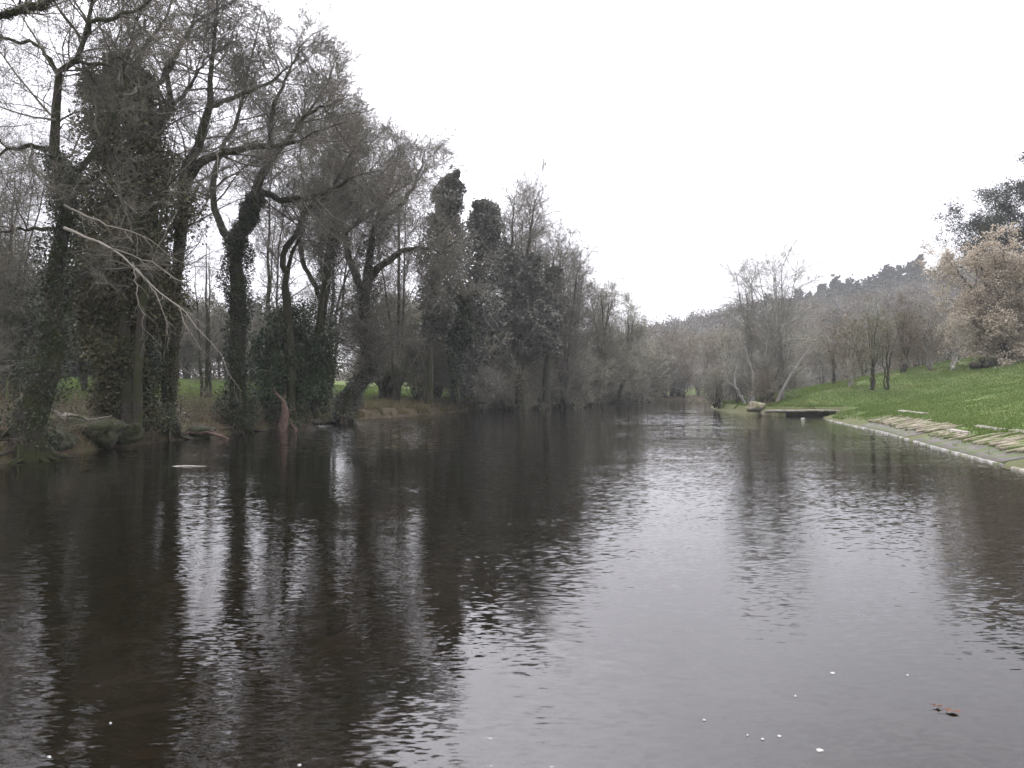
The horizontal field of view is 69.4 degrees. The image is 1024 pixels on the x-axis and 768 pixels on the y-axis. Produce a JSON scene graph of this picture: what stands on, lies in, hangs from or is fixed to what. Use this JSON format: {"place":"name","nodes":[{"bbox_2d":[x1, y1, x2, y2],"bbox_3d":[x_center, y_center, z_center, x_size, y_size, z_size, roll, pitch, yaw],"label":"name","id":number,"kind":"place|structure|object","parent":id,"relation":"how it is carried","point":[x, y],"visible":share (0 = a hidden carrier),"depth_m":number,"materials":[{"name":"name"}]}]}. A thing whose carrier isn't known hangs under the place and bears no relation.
{"place":"outdoors","nodes":[
{"label":"outdoors","id":0,"kind":"place"},
{"bbox_2d":[0,400,1023,767],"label":"river","id":1,"kind":"structure","parent":0,"point":[644,584],"depth_m":8.75,"materials":[{"name":"liquid"}]},
{"bbox_2d":[0,287,1023,467],"bbox_3d":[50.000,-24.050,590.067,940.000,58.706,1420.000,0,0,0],"label":"ground","id":2,"kind":"structure","parent":0,"point":[739,409],"depth_m":63.04,"materials":[{"name":"plant"}]},
{"bbox_2d":[0,258,71,402],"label":"woodland tree","id":3,"kind":"object","parent":2,"relation":"on","point":[17,319],"visible":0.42,"depth_m":43.21,"materials":[{"name":"grey plant"}]},
{"bbox_2d":[0,0,82,398],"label":"bare tree","id":4,"kind":"object","parent":2,"relation":"on","point":[6,244],"visible":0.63,"depth_m":31.22,"materials":[{"name":"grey plant"}]},
{"bbox_2d":[0,86,87,402],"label":"bare tree","id":5,"kind":"object","parent":2,"relation":"on","point":[12,262],"visible":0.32,"depth_m":43.45,"materials":[{"name":"grey plant"}]},
{"bbox_2d":[0,0,106,209],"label":"oak tree","id":6,"kind":"object","parent":2,"relation":"on","point":[24,8],"visible":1,"depth_m":17.83,"materials":[{"name":"brown plant"}]},
{"bbox_2d":[24,278,94,375],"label":"woodland tree","id":7,"kind":"object","parent":2,"relation":"on","point":[68,355],"visible":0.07,"depth_m":48.44,"materials":[{"name":"grey plant"}]},
{"bbox_2d":[22,248,98,390],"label":"woodland tree","id":8,"kind":"object","parent":2,"relation":"on","point":[82,364],"visible":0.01,"depth_m":59.86,"materials":[{"name":"grey plant"}]},
{"bbox_2d":[48,426,77,450],"bbox_3d":[-16.660,2.024,27.225,1.036,0.982,1.728,0,0,-12],"label":"boulder","id":9,"kind":"object","parent":2,"relation":"on","point":[68,441],"visible":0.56,"depth_m":26.82,"materials":[{"name":"stone"}]},
{"bbox_2d":[63,416,128,448],"bbox_3d":[-16.904,1.976,29.673,3.326,1.386,2.054,0,0,26],"label":"boulder","id":10,"kind":"object","parent":2,"relation":"on","point":[107,427],"visible":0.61,"depth_m":28.88,"materials":[{"name":"stone"}]},
{"bbox_2d":[117,424,143,444],"bbox_3d":[-15.928,2.064,30.200,1.664,0.826,1.328,0,0,-11],"label":"boulder","id":11,"kind":"object","parent":2,"relation":"on","point":[129,434],"visible":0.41,"depth_m":29.93,"materials":[{"name":"stone"}]},
{"bbox_2d":[0,0,264,464],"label":"alder tree","id":12,"kind":"object","parent":2,"relation":"on","point":[34,406],"visible":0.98,"depth_m":24.52,"materials":[{"name":"brown plant"}]},
{"bbox_2d":[39,0,262,439],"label":"ivy clad tree","id":13,"kind":"object","parent":2,"relation":"on","point":[107,333],"visible":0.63,"depth_m":31.06,"materials":[{"name":"green plant"}]},
{"bbox_2d":[132,111,195,429],"bbox_3d":[-13.864,-4.870,29.869,2.445,13.481,2.302,0,0,-33],"label":"alder tree","id":14,"kind":"object","parent":2,"relation":"on","point":[137,382],"visible":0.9,"depth_m":29.91,"materials":[{"name":"brown plant"}]},
{"bbox_2d":[154,303,205,378],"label":"woodland tree","id":15,"kind":"object","parent":2,"relation":"on","point":[187,344],"visible":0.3,"depth_m":100.21,"materials":[{"name":"grey plant"}]},
{"bbox_2d":[185,425,216,437],"bbox_3d":[-15.127,2.344,35.797,1.669,0.711,1.060,0,0,18],"label":"boulder","id":16,"kind":"object","parent":2,"relation":"on","point":[197,428],"visible":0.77,"depth_m":35.44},
{"bbox_2d":[178,225,229,397],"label":"bare tree","id":17,"kind":"object","parent":2,"relation":"on","point":[207,369],"visible":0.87,"depth_m":59.95,"materials":[{"name":"grey plant"}]},
{"bbox_2d":[8,363,411,380],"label":"hedge","id":18,"kind":"object","parent":2,"relation":"on","point":[346,375],"visible":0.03,"depth_m":139.52,"materials":[{"name":"plant"}]},
{"bbox_2d":[30,0,390,442],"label":"alder tree","id":19,"kind":"object","parent":2,"relation":"on","point":[173,346],"visible":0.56,"depth_m":33.64,"materials":[{"name":"brown plant"}]},
{"bbox_2d":[189,289,252,378],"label":"woodland tree","id":20,"kind":"object","parent":2,"relation":"on","point":[220,313],"visible":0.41,"depth_m":101.30,"materials":[{"name":"grey plant"}]},
{"bbox_2d":[5,377,449,412],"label":"meadow grass","id":21,"kind":"structure","parent":2,"relation":"on","point":[215,381],"depth_m":72.08,"materials":[{"name":"plant"}]},
{"bbox_2d":[0,376,464,453],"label":"undergrowth","id":22,"kind":"object","parent":2,"relation":"on","point":[88,412],"depth_m":36.33,"materials":[{"name":"plant"}]},
{"bbox_2d":[221,126,323,385],"bbox_3d":[-17.726,-8.953,55.639,8.430,22.235,7.524,0,0,0],"label":"bare tree","id":23,"kind":"object","parent":2,"relation":"on","point":[269,249],"visible":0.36,"depth_m":55.31,"materials":[{"name":"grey plant"}]},
{"bbox_2d":[266,388,293,431],"bbox_3d":[-12.886,2.130,41.030,2.060,3.831,2.107,0,0,-13],"label":"broken stump","id":24,"kind":"object","parent":2,"relation":"on","point":[282,424],"visible":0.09,"depth_m":40.86,"materials":[{"name":"red wood"}]},
{"bbox_2d":[172,0,434,433],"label":"ivy clad tree","id":25,"kind":"object","parent":2,"relation":"on","point":[238,299],"visible":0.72,"depth_m":39.57,"materials":[{"name":"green plant"}]},
{"bbox_2d":[246,218,361,428],"bbox_3d":[-12.502,-3.835,44.019,6.650,13.627,4.969,0,0,-33],"label":"tree","id":26,"kind":"object","parent":2,"relation":"on","point":[293,367],"visible":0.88,"depth_m":43.39,"materials":[{"name":"green plant"}]},
{"bbox_2d":[0,397,634,460],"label":"bank grass","id":27,"kind":"structure","parent":2,"relation":"on","point":[422,407],"depth_m":61.33,"materials":[{"name":"plant"}]},
{"bbox_2d":[257,65,432,400],"bbox_3d":[-13.232,-11.501,58.237,13.074,27.210,13.916,0,0,43],"label":"bare tree","id":28,"kind":"object","parent":2,"relation":"on","point":[331,292],"visible":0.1,"depth_m":57.87,"materials":[{"name":"grey plant"}]},
{"bbox_2d":[269,76,451,420],"bbox_3d":[-10.324,-8.750,47.952,12.910,22.351,8.293,0,0,11],"label":"ivy clad tree","id":29,"kind":"object","parent":2,"relation":"on","point":[325,409],"visible":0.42,"depth_m":47.67,"materials":[{"name":"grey plant"}]},
{"bbox_2d":[333,278,425,399],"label":"shrub","id":30,"kind":"object","parent":2,"relation":"on","point":[384,392],"visible":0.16,"depth_m":71.68,"materials":[{"name":"plant"}]},
{"bbox_2d":[338,276,424,397],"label":"shrub","id":31,"kind":"object","parent":2,"relation":"on","point":[391,392],"visible":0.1,"depth_m":71.50,"materials":[{"name":"plant"}]},
{"bbox_2d":[335,304,437,398],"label":"shrub","id":32,"kind":"object","parent":2,"relation":"on","point":[385,381],"visible":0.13,"depth_m":71.65,"materials":[{"name":"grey plant"}]},
{"bbox_2d":[277,96,500,423],"bbox_3d":[-8.290,-8.514,49.595,15.573,22.973,13.331,0,0,0],"label":"willow tree","id":33,"kind":"object","parent":2,"relation":"on","point":[348,398],"visible":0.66,"depth_m":49.16,"materials":[{"name":"brown plant"}]},
{"bbox_2d":[354,118,440,403],"bbox_3d":[-10.425,-9.954,63.758,11.329,24.220,9.205,0,0,38],"label":"bare tree","id":34,"kind":"object","parent":2,"relation":"on","point":[397,386],"visible":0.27,"depth_m":63.52,"materials":[{"name":"grey plant"}]},
{"bbox_2d":[378,330,447,401],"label":"shrub","id":35,"kind":"object","parent":2,"relation":"on","point":[417,388],"visible":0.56,"depth_m":69.55,"materials":[{"name":"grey plant"}]},
{"bbox_2d":[377,305,477,400],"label":"shrub","id":36,"kind":"object","parent":2,"relation":"on","point":[435,387],"visible":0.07,"depth_m":70.87,"materials":[{"name":"plant"}]},
{"bbox_2d":[408,156,477,403],"bbox_3d":[-5.772,-8.721,62.348,5.865,20.830,5.405,0,0,0],"label":"ivy clad tree","id":37,"kind":"object","parent":2,"relation":"on","point":[434,324],"visible":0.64,"depth_m":61.42,"materials":[{"name":"green plant"}]},
{"bbox_2d":[420,333,491,404],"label":"shrub","id":38,"kind":"object","parent":2,"relation":"on","point":[441,356],"visible":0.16,"depth_m":69.88,"materials":[{"name":"grey plant"}]},
{"bbox_2d":[443,282,477,402],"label":"ivy clad tree","id":39,"kind":"object","parent":2,"relation":"on","point":[454,356],"visible":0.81,"depth_m":65.61,"materials":[{"name":"green plant"}]},
{"bbox_2d":[440,362,510,411],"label":"shrub","id":40,"kind":"object","parent":2,"relation":"on","point":[484,390],"visible":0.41,"depth_m":70.03,"materials":[{"name":"grey plant"}]},
{"bbox_2d":[444,197,508,400],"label":"ivy clad tree","id":41,"kind":"object","parent":2,"relation":"on","point":[484,213],"visible":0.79,"depth_m":67.25,"materials":[{"name":"green plant"}]},
{"bbox_2d":[433,326,527,408],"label":"shrub","id":42,"kind":"object","parent":2,"relation":"on","point":[495,346],"visible":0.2,"depth_m":72.36,"materials":[{"name":"grey plant"}]},
{"bbox_2d":[460,365,511,411],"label":"shrub","id":43,"kind":"object","parent":2,"relation":"on","point":[491,397],"visible":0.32,"depth_m":71.88,"materials":[{"name":"grey plant"}]},
{"bbox_2d":[480,347,536,410],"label":"shrub","id":44,"kind":"object","parent":2,"relation":"on","point":[493,406],"visible":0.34,"depth_m":73.61,"materials":[{"name":"grey plant"}]},
{"bbox_2d":[491,356,538,410],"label":"shrub","id":45,"kind":"object","parent":2,"relation":"on","point":[506,405],"visible":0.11,"depth_m":76.17,"materials":[{"name":"grey plant"}]},
{"bbox_2d":[464,150,570,403],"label":"bare tree","id":46,"kind":"object","parent":2,"relation":"on","point":[506,211],"visible":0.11,"depth_m":80.42,"materials":[{"name":"grey plant"}]},
{"bbox_2d":[500,203,580,311],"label":"bare tree","id":47,"kind":"object","parent":2,"relation":"on","point":[559,224],"visible":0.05,"depth_m":91.69,"materials":[{"name":"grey plant"}]},
{"bbox_2d":[474,160,607,403],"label":"ivy clad tree","id":48,"kind":"object","parent":2,"relation":"on","point":[537,296],"visible":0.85,"depth_m":74.34,"materials":[{"name":"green plant"}]},
{"bbox_2d":[533,223,606,402],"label":"bare tree","id":49,"kind":"object","parent":2,"relation":"on","point":[562,361],"visible":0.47,"depth_m":83.11,"materials":[{"name":"grey plant"}]},
{"bbox_2d":[550,338,596,406],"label":"shrub","id":50,"kind":"object","parent":2,"relation":"on","point":[571,394],"visible":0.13,"depth_m":87.78,"materials":[{"name":"grey plant"}]},
{"bbox_2d":[562,244,605,353],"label":"bare tree","id":51,"kind":"object","parent":2,"relation":"on","point":[581,279],"visible":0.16,"depth_m":95.16,"materials":[{"name":"grey plant"}]},
{"bbox_2d":[569,341,620,405],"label":"shrub","id":52,"kind":"object","parent":2,"relation":"on","point":[602,374],"visible":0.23,"depth_m":92.99,"materials":[{"name":"grey plant"}]},
{"bbox_2d":[583,287,632,378],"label":"bare tree","id":53,"kind":"object","parent":2,"relation":"on","point":[600,308],"visible":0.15,"depth_m":103.40,"materials":[{"name":"grey plant"}]},
{"bbox_2d":[571,268,650,400],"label":"bare tree","id":54,"kind":"object","parent":2,"relation":"on","point":[604,345],"visible":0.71,"depth_m":97.34,"materials":[{"name":"grey plant"}]},
{"bbox_2d":[613,348,651,403],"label":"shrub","id":55,"kind":"object","parent":2,"relation":"on","point":[625,400],"visible":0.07,"depth_m":106.82,"materials":[{"name":"grey plant"}]},
{"bbox_2d":[610,289,655,398],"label":"bare tree","id":56,"kind":"object","parent":2,"relation":"on","point":[638,330],"visible":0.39,"depth_m":107.82,"materials":[{"name":"grey plant"}]},
{"bbox_2d":[613,347,652,402],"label":"shrub","id":57,"kind":"object","parent":2,"relation":"on","point":[617,400],"visible":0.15,"depth_m":105.40,"materials":[{"name":"grey plant"}]},
{"bbox_2d":[635,352,669,401],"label":"shrub","id":58,"kind":"object","parent":2,"relation":"on","point":[656,377],"visible":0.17,"depth_m":114.78,"materials":[{"name":"grey plant"}]},
{"bbox_2d":[643,369,672,401],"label":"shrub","id":59,"kind":"object","parent":2,"relation":"on","point":[659,380],"visible":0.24,"depth_m":117.00,"materials":[{"name":"grey plant"}]},
{"bbox_2d":[643,344,684,397],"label":"shrub","id":60,"kind":"object","parent":2,"relation":"on","point":[665,360],"visible":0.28,"depth_m":120.64,"materials":[{"name":"grey plant"}]},
{"bbox_2d":[652,322,691,367],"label":"hillside tree","id":61,"kind":"object","parent":2,"relation":"on","point":[671,336],"visible":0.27,"depth_m":142.36,"materials":[{"name":"grey plant"}]},
{"bbox_2d":[654,336,692,396],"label":"shrub","id":62,"kind":"object","parent":2,"relation":"on","point":[681,352],"visible":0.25,"depth_m":126.31,"materials":[{"name":"grey plant"}]},
{"bbox_2d":[658,334,692,397],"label":"shrub","id":63,"kind":"object","parent":2,"relation":"on","point":[675,360],"visible":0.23,"depth_m":123.85,"materials":[{"name":"grey plant"}]},
{"bbox_2d":[667,351,701,396],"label":"shrub","id":64,"kind":"object","parent":2,"relation":"on","point":[679,394],"visible":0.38,"depth_m":126.87,"materials":[{"name":"grey plant"}]},
{"bbox_2d":[675,325,703,373],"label":"hillside tree","id":65,"kind":"object","parent":2,"relation":"on","point":[689,341],"visible":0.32,"depth_m":167.54,"materials":[{"name":"grey plant"}]},
{"bbox_2d":[688,353,714,395],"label":"shrub","id":66,"kind":"object","parent":2,"relation":"on","point":[698,375],"visible":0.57,"depth_m":132.30,"materials":[{"name":"grey plant"}]},
{"bbox_2d":[693,338,720,392],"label":"hillside tree","id":67,"kind":"object","parent":2,"relation":"on","point":[706,357],"visible":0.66,"depth_m":139.22,"materials":[{"name":"grey plant"}]},
{"bbox_2d":[692,356,734,407],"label":"shrub","id":68,"kind":"object","parent":2,"relation":"on","point":[699,386],"visible":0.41,"depth_m":82.49,"materials":[{"name":"grey plant"}]},
{"bbox_2d":[696,363,739,408],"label":"shrub","id":69,"kind":"object","parent":2,"relation":"on","point":[715,391],"visible":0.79,"depth_m":77.61,"materials":[{"name":"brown plant"}]},
{"bbox_2d":[697,322,741,368],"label":"hillside tree","id":70,"kind":"object","parent":2,"relation":"on","point":[722,339],"visible":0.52,"depth_m":142.96,"materials":[{"name":"grey plant"}]},
{"bbox_2d":[718,362,748,402],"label":"shrub","id":71,"kind":"object","parent":2,"relation":"on","point":[729,378],"visible":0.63,"depth_m":75.51,"materials":[{"name":"grey plant"}]},
{"bbox_2d":[714,250,772,402],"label":"bare tree","id":72,"kind":"object","parent":2,"relation":"on","point":[742,304],"visible":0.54,"depth_m":73.35,"materials":[{"name":"grey plant"}]},
{"bbox_2d":[719,306,783,403],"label":"leaning tree","id":73,"kind":"object","parent":2,"relation":"on","point":[750,368],"visible":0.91,"depth_m":69.97,"materials":[{"name":"grey plant"}]},
{"bbox_2d":[746,367,782,404],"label":"shrub","id":74,"kind":"object","parent":2,"relation":"on","point":[761,393],"visible":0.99,"depth_m":65.81,"materials":[{"name":"brown plant"}]},
{"bbox_2d":[738,340,801,401],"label":"shrub","id":75,"kind":"object","parent":2,"relation":"on","point":[776,350],"visible":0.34,"depth_m":70.36,"materials":[{"name":"grey plant"}]},
{"bbox_2d":[739,333,801,401],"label":"shrub","id":76,"kind":"object","parent":2,"relation":"on","point":[762,368],"visible":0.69,"depth_m":69.73,"materials":[{"name":"grey plant"}]},
{"bbox_2d":[708,223,833,398],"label":"bare tree","id":77,"kind":"object","parent":2,"relation":"on","point":[787,318],"visible":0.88,"depth_m":70.81,"materials":[{"name":"grey plant"}]},
{"bbox_2d":[759,409,838,415],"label":"slab jetty","id":78,"kind":"object","parent":2,"relation":"on","point":[777,412],"visible":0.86,"depth_m":61.74,"materials":[{"name":"beige stone"}]},
{"bbox_2d":[785,359,812,389],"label":"shrub","id":79,"kind":"object","parent":2,"relation":"on","point":[799,378],"visible":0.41,"depth_m":108.13,"materials":[{"name":"grey plant"}]},
{"bbox_2d":[785,312,829,371],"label":"young tree","id":80,"kind":"object","parent":2,"relation":"on","point":[804,331],"visible":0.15,"depth_m":168.45,"materials":[{"name":"grey plant"}]},
{"bbox_2d":[640,261,983,351],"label":"distant bare wood","id":81,"kind":"object","parent":2,"relation":"on","point":[714,315],"visible":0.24,"depth_m":297.79,"materials":[{"name":"plant"}]},
{"bbox_2d":[803,333,837,383],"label":"hillside tree","id":82,"kind":"object","parent":2,"relation":"on","point":[823,368],"visible":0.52,"depth_m":148.85,"materials":[{"name":"grey plant"}]},
{"bbox_2d":[811,319,844,383],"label":"young tree","id":83,"kind":"object","parent":2,"relation":"on","point":[834,367],"visible":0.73,"depth_m":79.75,"materials":[{"name":"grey plant"}]},
{"bbox_2d":[821,309,871,385],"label":"young tree","id":84,"kind":"object","parent":2,"relation":"on","point":[847,368],"visible":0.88,"depth_m":72.41,"materials":[{"name":"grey plant"}]},
{"bbox_2d":[686,252,1020,330],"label":"distant evergreen wood","id":85,"kind":"object","parent":2,"relation":"on","point":[861,287],"visible":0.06,"depth_m":331.04,"materials":[{"name":"plant"}]},
{"bbox_2d":[829,311,888,375],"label":"hillside tree","id":86,"kind":"object","parent":2,"relation":"on","point":[856,353],"visible":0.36,"depth_m":105.13,"materials":[{"name":"grey plant"}]},
{"bbox_2d":[720,353,1023,454],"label":"grass","id":87,"kind":"structure","parent":2,"relation":"on","point":[874,409],"depth_m":58.75,"materials":[{"name":"plant"}]},
{"bbox_2d":[846,293,915,389],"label":"young tree","id":88,"kind":"object","parent":2,"relation":"on","point":[873,350],"visible":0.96,"depth_m":69.31,"materials":[{"name":"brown plant"}]},
{"bbox_2d":[868,318,904,389],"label":"young tree","id":89,"kind":"object","parent":2,"relation":"on","point":[887,368],"visible":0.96,"depth_m":68.65,"materials":[{"name":"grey plant"}]},
{"bbox_2d":[860,423,923,436],"bbox_3d":[20.309,2.568,39.844,0.974,0.539,10.334,0,0,14],"label":"stone apron","id":90,"kind":"object","parent":2,"relation":"on","point":[891,430],"visible":0.55,"depth_m":39.11,"materials":[{"name":"stone"}]},
{"bbox_2d":[888,304,925,367],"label":"hillside tree","id":91,"kind":"object","parent":2,"relation":"on","point":[911,357],"visible":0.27,"depth_m":105.16,"materials":[{"name":"grey plant"}]},
{"bbox_2d":[876,292,941,371],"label":"young tree","id":92,"kind":"object","parent":2,"relation":"on","point":[905,346],"visible":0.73,"depth_m":75.53,"materials":[{"name":"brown plant"}]},
{"bbox_2d":[887,304,942,366],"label":"hillside tree","id":93,"kind":"object","parent":2,"relation":"on","point":[919,362],"visible":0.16,"depth_m":107.20,"materials":[{"name":"grey plant"}]},
{"bbox_2d":[868,415,963,432],"bbox_3d":[21.467,2.131,40.003,1.911,0.596,12.168,0,0,14],"label":"stone revetment","id":94,"kind":"object","parent":2,"relation":"on","point":[918,425],"visible":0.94,"depth_m":38.73,"materials":[{"name":"stone"}]},
{"bbox_2d":[896,296,954,369],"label":"young tree","id":95,"kind":"object","parent":2,"relation":"on","point":[932,346],"visible":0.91,"depth_m":74.80,"materials":[{"name":"grey plant"}]},
{"bbox_2d":[928,430,974,439],"bbox_3d":[18.864,2.212,31.972,0.941,0.365,4.172,0,0,14],"label":"stone revetment","id":96,"kind":"object","parent":2,"relation":"on","point":[945,434],"visible":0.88,"depth_m":31.54,"materials":[{"name":"stone"}]},
{"bbox_2d":[913,440,1003,465],"bbox_3d":[16.646,2.691,28.152,0.163,0.366,10.246,0,0,15],"label":"stone edging","id":97,"kind":"object","parent":2,"relation":"on","point":[971,456],"visible":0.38,"depth_m":26.62,"materials":[{"name":"stone"}]},
{"bbox_2d":[937,310,980,369],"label":"young tree","id":98,"kind":"object","parent":2,"relation":"on","point":[957,344],"visible":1,"depth_m":72.71,"materials":[{"name":"grey plant"}]},
{"bbox_2d":[913,219,1023,368],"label":"oak tree","id":99,"kind":"object","parent":2,"relation":"on","point":[996,305],"visible":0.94,"depth_m":72.98,"materials":[{"name":"brown plant"}]},
{"bbox_2d":[913,436,1023,463],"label":"stone apron","id":100,"kind":"object","parent":2,"relation":"on","point":[976,450],"visible":0.58,"depth_m":26.86,"materials":[{"name":"stone"}]},
{"bbox_2d":[929,175,1023,353],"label":"pine tree","id":101,"kind":"object","parent":2,"relation":"on","point":[978,226],"visible":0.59,"depth_m":94.73,"materials":[{"name":"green plant"}]},
{"bbox_2d":[969,357,1000,367],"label":"log pile","id":102,"kind":"object","parent":2,"relation":"on","point":[987,362],"visible":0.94,"depth_m":70.81,"materials":[{"name":"grey plant"}]},
{"bbox_2d":[964,431,1023,453],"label":"stone revetment","id":103,"kind":"object","parent":2,"relation":"on","point":[1002,442],"visible":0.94,"depth_m":26.70,"materials":[{"name":"stone"}]},
{"bbox_2d":[988,152,1023,243],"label":"pine tree","id":104,"kind":"object","parent":2,"relation":"on","point":[1020,214],"visible":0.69,"depth_m":93.50,"materials":[{"name":"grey plant"}]},
{"bbox_2d":[0,0,1023,376],"label":"sky","id":105,"kind":"structure","parent":0,"point":[689,134],"materials":[{"name":"white"}]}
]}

